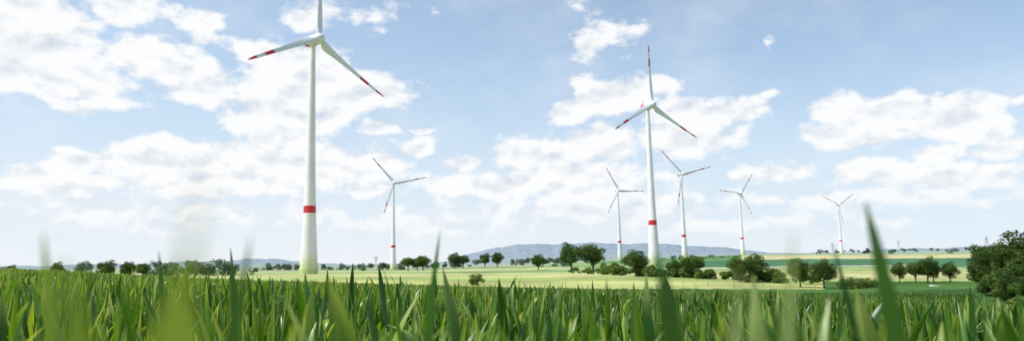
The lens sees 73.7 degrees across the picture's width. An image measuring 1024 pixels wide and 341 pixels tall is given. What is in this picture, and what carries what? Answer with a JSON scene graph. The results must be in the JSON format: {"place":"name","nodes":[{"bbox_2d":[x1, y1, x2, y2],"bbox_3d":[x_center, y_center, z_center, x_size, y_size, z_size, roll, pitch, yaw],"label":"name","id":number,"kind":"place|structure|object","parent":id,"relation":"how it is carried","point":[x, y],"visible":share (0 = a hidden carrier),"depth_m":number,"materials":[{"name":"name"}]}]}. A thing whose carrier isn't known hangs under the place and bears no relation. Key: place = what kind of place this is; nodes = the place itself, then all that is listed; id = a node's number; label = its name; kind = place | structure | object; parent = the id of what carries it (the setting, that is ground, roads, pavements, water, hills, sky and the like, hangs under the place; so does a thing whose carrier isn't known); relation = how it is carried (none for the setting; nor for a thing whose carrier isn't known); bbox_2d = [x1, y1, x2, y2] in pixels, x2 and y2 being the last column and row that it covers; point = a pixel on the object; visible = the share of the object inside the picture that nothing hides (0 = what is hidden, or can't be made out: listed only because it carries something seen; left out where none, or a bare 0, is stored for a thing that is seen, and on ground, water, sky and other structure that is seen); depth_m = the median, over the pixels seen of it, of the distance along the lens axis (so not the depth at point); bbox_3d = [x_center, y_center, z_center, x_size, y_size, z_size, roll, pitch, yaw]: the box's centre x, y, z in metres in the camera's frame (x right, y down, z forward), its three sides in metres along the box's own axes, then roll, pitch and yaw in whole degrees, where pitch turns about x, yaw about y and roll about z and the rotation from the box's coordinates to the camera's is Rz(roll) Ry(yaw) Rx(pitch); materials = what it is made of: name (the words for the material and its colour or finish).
{"place":"outdoors","nodes":[
{"label":"outdoors","id":0,"kind":"place"},
{"bbox_2d":[0,242,1008,305],"bbox_3d":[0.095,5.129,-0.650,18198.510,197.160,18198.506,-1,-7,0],"label":"ground","id":1,"kind":"structure","parent":0,"point":[857,264],"depth_m":351.17,"materials":[{"name":"green plant"}]},
{"bbox_2d":[50,261,62,270],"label":"deciduous tree","id":2,"kind":"object","parent":1,"relation":"on","point":[57,266],"visible":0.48,"depth_m":254.84,"materials":[{"name":"green plant"}]},
{"bbox_2d":[95,259,117,273],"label":"deciduous tree","id":3,"kind":"object","parent":1,"relation":"on","point":[105,267],"visible":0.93,"depth_m":256.49,"materials":[{"name":"green plant"}]},
{"bbox_2d":[119,261,137,274],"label":"deciduous tree","id":4,"kind":"object","parent":1,"relation":"on","point":[128,267],"visible":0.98,"depth_m":260.37,"materials":[{"name":"green plant"}]},
{"bbox_2d":[133,262,150,274],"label":"deciduous tree","id":5,"kind":"object","parent":1,"relation":"on","point":[143,268],"visible":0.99,"depth_m":258.64,"materials":[{"name":"green plant"}]},
{"bbox_2d":[248,0,383,273],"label":"wind turbine","id":6,"kind":"object","parent":1,"relation":"on","point":[308,261],"visible":1,"depth_m":305.73,"materials":[{"name":"white paint"}]},
{"bbox_2d":[372,157,425,269],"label":"wind turbine","id":7,"kind":"object","parent":1,"relation":"on","point":[393,250],"visible":1,"depth_m":842.94,"materials":[{"name":"white paint"}]},
{"bbox_2d":[399,257,414,270],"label":"deciduous tree","id":8,"kind":"object","parent":1,"relation":"on","point":[407,261],"visible":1,"depth_m":444.90,"materials":[{"name":"green plant"}]},
{"bbox_2d":[414,256,431,270],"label":"deciduous tree","id":9,"kind":"object","parent":1,"relation":"on","point":[423,262],"visible":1,"depth_m":442.03,"materials":[{"name":"green plant"}]},
{"bbox_2d":[447,252,462,267],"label":"deciduous tree","id":10,"kind":"object","parent":1,"relation":"on","point":[454,259],"visible":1,"depth_m":593.71,"materials":[{"name":"green plant"}]},
{"bbox_2d":[458,255,469,267],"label":"deciduous tree","id":11,"kind":"object","parent":1,"relation":"on","point":[465,259],"visible":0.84,"depth_m":599.16,"materials":[{"name":"green plant"}]},
{"bbox_2d":[468,274,484,284],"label":"bush","id":12,"kind":"object","parent":1,"relation":"on","point":[475,280],"visible":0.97,"depth_m":162.37,"materials":[{"name":"green plant"}]},
{"bbox_2d":[479,253,490,266],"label":"deciduous tree","id":13,"kind":"object","parent":1,"relation":"on","point":[484,259],"visible":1,"depth_m":633.24,"materials":[{"name":"green plant"}]},
{"bbox_2d":[491,252,504,266],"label":"deciduous tree","id":14,"kind":"object","parent":1,"relation":"on","point":[497,258],"visible":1,"depth_m":637.50,"materials":[{"name":"green plant"}]},
{"bbox_2d":[73,248,958,276],"bbox_3d":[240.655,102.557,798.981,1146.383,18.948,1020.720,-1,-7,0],"label":"distant tree row","id":15,"kind":"object","parent":1,"relation":"on","point":[168,268],"visible":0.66,"depth_m":526.20,"materials":[{"name":"green plant"}]},
{"bbox_2d":[531,254,546,269],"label":"deciduous tree","id":16,"kind":"object","parent":1,"relation":"on","point":[537,260],"visible":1,"depth_m":414.12,"materials":[{"name":"green plant"}]},
{"bbox_2d":[559,242,585,270],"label":"deciduous tree","id":17,"kind":"object","parent":1,"relation":"on","point":[568,255],"visible":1,"depth_m":364.00,"materials":[{"name":"green plant"}]},
{"bbox_2d":[579,244,605,269],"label":"deciduous tree","id":18,"kind":"object","parent":1,"relation":"on","point":[593,255],"visible":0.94,"depth_m":368.46,"materials":[{"name":"green plant"}]},
{"bbox_2d":[433,230,793,340],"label":"grass blades","id":19,"kind":"object","parent":1,"relation":"on","point":[788,326],"visible":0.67,"depth_m":0.30,"materials":[{"name":"green plant"}]},
{"bbox_2d":[606,168,638,260],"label":"wind turbine","id":20,"kind":"object","parent":1,"relation":"on","point":[620,256],"visible":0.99,"depth_m":1043.28,"materials":[{"name":"white paint"}]},
{"bbox_2d":[620,249,650,276],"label":"deciduous tree","id":21,"kind":"object","parent":1,"relation":"on","point":[632,259],"visible":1,"depth_m":232.09,"materials":[{"name":"green plant"}]},
{"bbox_2d":[616,45,696,266],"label":"wind turbine","id":22,"kind":"object","parent":1,"relation":"on","point":[653,247],"visible":0.98,"depth_m":448.13,"materials":[{"name":"white paint"}]},
{"bbox_2d":[665,259,684,271],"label":"deciduous tree","id":23,"kind":"object","parent":1,"relation":"on","point":[669,266],"visible":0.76,"depth_m":219.17,"materials":[{"name":"green plant"}]},
{"bbox_2d":[661,150,710,257],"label":"wind turbine","id":24,"kind":"object","parent":1,"relation":"on","point":[681,174],"visible":0.98,"depth_m":861.72,"materials":[{"name":"white paint"}]},
{"bbox_2d":[679,254,705,272],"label":"deciduous tree","id":25,"kind":"object","parent":1,"relation":"on","point":[691,262],"visible":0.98,"depth_m":211.54,"materials":[{"name":"green plant"}]},
{"bbox_2d":[568,262,821,283],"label":"hedgerow","id":26,"kind":"object","parent":1,"relation":"on","point":[613,268],"visible":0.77,"depth_m":214.15,"materials":[{"name":"green plant"}]},
{"bbox_2d":[438,281,962,288],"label":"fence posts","id":27,"kind":"object","parent":1,"relation":"on","point":[683,284],"visible":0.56,"depth_m":150.91,"materials":[{"name":"brown wood"}]},
{"bbox_2d":[719,175,751,254],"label":"wind turbine","id":28,"kind":"object","parent":1,"relation":"on","point":[741,232],"visible":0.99,"depth_m":1180.43,"materials":[{"name":"white paint"}]},
{"bbox_2d":[725,257,753,281],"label":"deciduous tree","id":29,"kind":"object","parent":1,"relation":"on","point":[734,264],"visible":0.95,"depth_m":186.76,"materials":[{"name":"green plant"}]},
{"bbox_2d":[742,275,757,282],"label":"bush","id":30,"kind":"object","parent":1,"relation":"on","point":[749,278],"visible":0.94,"depth_m":185.06,"materials":[{"name":"green plant"}]},
{"bbox_2d":[743,253,769,281],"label":"deciduous tree","id":31,"kind":"object","parent":1,"relation":"on","point":[758,268],"visible":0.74,"depth_m":188.84,"materials":[{"name":"green plant"}]},
{"bbox_2d":[766,268,780,273],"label":"bush","id":32,"kind":"object","parent":1,"relation":"on","point":[772,270],"visible":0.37,"depth_m":192.67,"materials":[{"name":"green plant"}]},
{"bbox_2d":[786,258,812,286],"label":"deciduous tree","id":33,"kind":"object","parent":1,"relation":"on","point":[801,270],"visible":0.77,"depth_m":163.87,"materials":[{"name":"green plant"}]},
{"bbox_2d":[808,258,837,287],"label":"deciduous tree","id":34,"kind":"object","parent":1,"relation":"on","point":[824,270],"visible":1,"depth_m":159.05,"materials":[{"name":"green plant"}]},
{"bbox_2d":[822,194,852,253],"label":"wind turbine","id":35,"kind":"object","parent":1,"relation":"on","point":[840,237],"visible":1,"depth_m":1473.75,"materials":[{"name":"white paint"}]},
{"bbox_2d":[835,277,861,288],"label":"bush","id":36,"kind":"object","parent":1,"relation":"on","point":[848,283],"visible":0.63,"depth_m":154.55,"materials":[{"name":"green plant"}]},
{"bbox_2d":[848,278,868,287],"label":"bush","id":37,"kind":"object","parent":1,"relation":"on","point":[863,284],"visible":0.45,"depth_m":157.88,"materials":[{"name":"green plant"}]},
{"bbox_2d":[865,278,876,287],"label":"bush","id":38,"kind":"object","parent":1,"relation":"on","point":[872,283],"visible":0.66,"depth_m":160.00,"materials":[{"name":"green plant"}]},
{"bbox_2d":[890,261,907,282],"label":"deciduous tree","id":39,"kind":"object","parent":1,"relation":"on","point":[902,272],"visible":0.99,"depth_m":189.21,"materials":[{"name":"green plant"}]},
{"bbox_2d":[817,247,988,253],"bbox_3d":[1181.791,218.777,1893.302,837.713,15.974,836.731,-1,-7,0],"label":"distant copse","id":40,"kind":"object","parent":1,"relation":"on","point":[867,250],"visible":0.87,"depth_m":2274.25,"materials":[{"name":"green plant"}]},
{"bbox_2d":[904,261,923,282],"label":"deciduous tree","id":41,"kind":"object","parent":1,"relation":"on","point":[912,268],"visible":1,"depth_m":187.18,"materials":[{"name":"green plant"}]},
{"bbox_2d":[917,255,938,282],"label":"deciduous tree","id":42,"kind":"object","parent":1,"relation":"on","point":[929,268],"visible":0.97,"depth_m":186.84,"materials":[{"name":"green plant"}]},
{"bbox_2d":[928,264,941,281],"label":"deciduous tree","id":43,"kind":"object","parent":1,"relation":"on","point":[937,274],"visible":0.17,"depth_m":190.06,"materials":[{"name":"green plant"}]},
{"bbox_2d":[940,261,961,282],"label":"deciduous tree","id":44,"kind":"object","parent":1,"relation":"on","point":[945,270],"visible":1,"depth_m":188.16,"materials":[{"name":"green plant"}]},
{"bbox_2d":[966,246,993,295],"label":"deciduous tree","id":45,"kind":"object","parent":1,"relation":"on","point":[982,272],"visible":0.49,"depth_m":116.34,"materials":[{"name":"green plant"}]},
{"bbox_2d":[965,243,1005,292],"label":"deciduous tree","id":46,"kind":"object","parent":1,"relation":"on","point":[971,259],"visible":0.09,"depth_m":124.92,"materials":[{"name":"green plant"}]},
{"bbox_2d":[987,244,1000,288],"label":"deciduous tree","id":47,"kind":"object","parent":1,"relation":"on","point":[991,275],"visible":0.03,"depth_m":108.30,"materials":[{"name":"green plant"}]},
{"bbox_2d":[984,242,1023,300],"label":"deciduous tree","id":48,"kind":"object","parent":1,"relation":"on","point":[1002,262],"visible":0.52,"depth_m":94.38,"materials":[{"name":"green plant"}]},
{"bbox_2d":[991,265,1023,304],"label":"deciduous tree","id":49,"kind":"object","parent":1,"relation":"on","point":[1007,290],"visible":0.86,"depth_m":90.14,"materials":[{"name":"green plant"}]},
{"bbox_2d":[991,230,1023,274],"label":"deciduous tree","id":50,"kind":"object","parent":1,"relation":"on","point":[1013,243],"visible":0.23,"depth_m":98.28,"materials":[{"name":"green plant"}]},
{"bbox_2d":[1007,295,1023,303],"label":"bush","id":51,"kind":"object","parent":1,"relation":"on","point":[1015,298],"visible":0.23,"depth_m":85.85,"materials":[{"name":"green plant"}]},
{"bbox_2d":[1009,301,1023,307],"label":"bush","id":52,"kind":"object","parent":1,"relation":"on","point":[1017,303],"visible":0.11,"depth_m":82.67,"materials":[{"name":"green plant"}]},
{"bbox_2d":[0,172,1023,340],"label":"wheat field","id":53,"kind":"structure","parent":0,"point":[45,303],"depth_m":2.66,"materials":[{"name":"green plant"}]},
{"bbox_2d":[0,0,1023,265],"label":"sky","id":54,"kind":"structure","parent":0,"point":[114,114],"materials":[{"name":"blue"}]}
]}

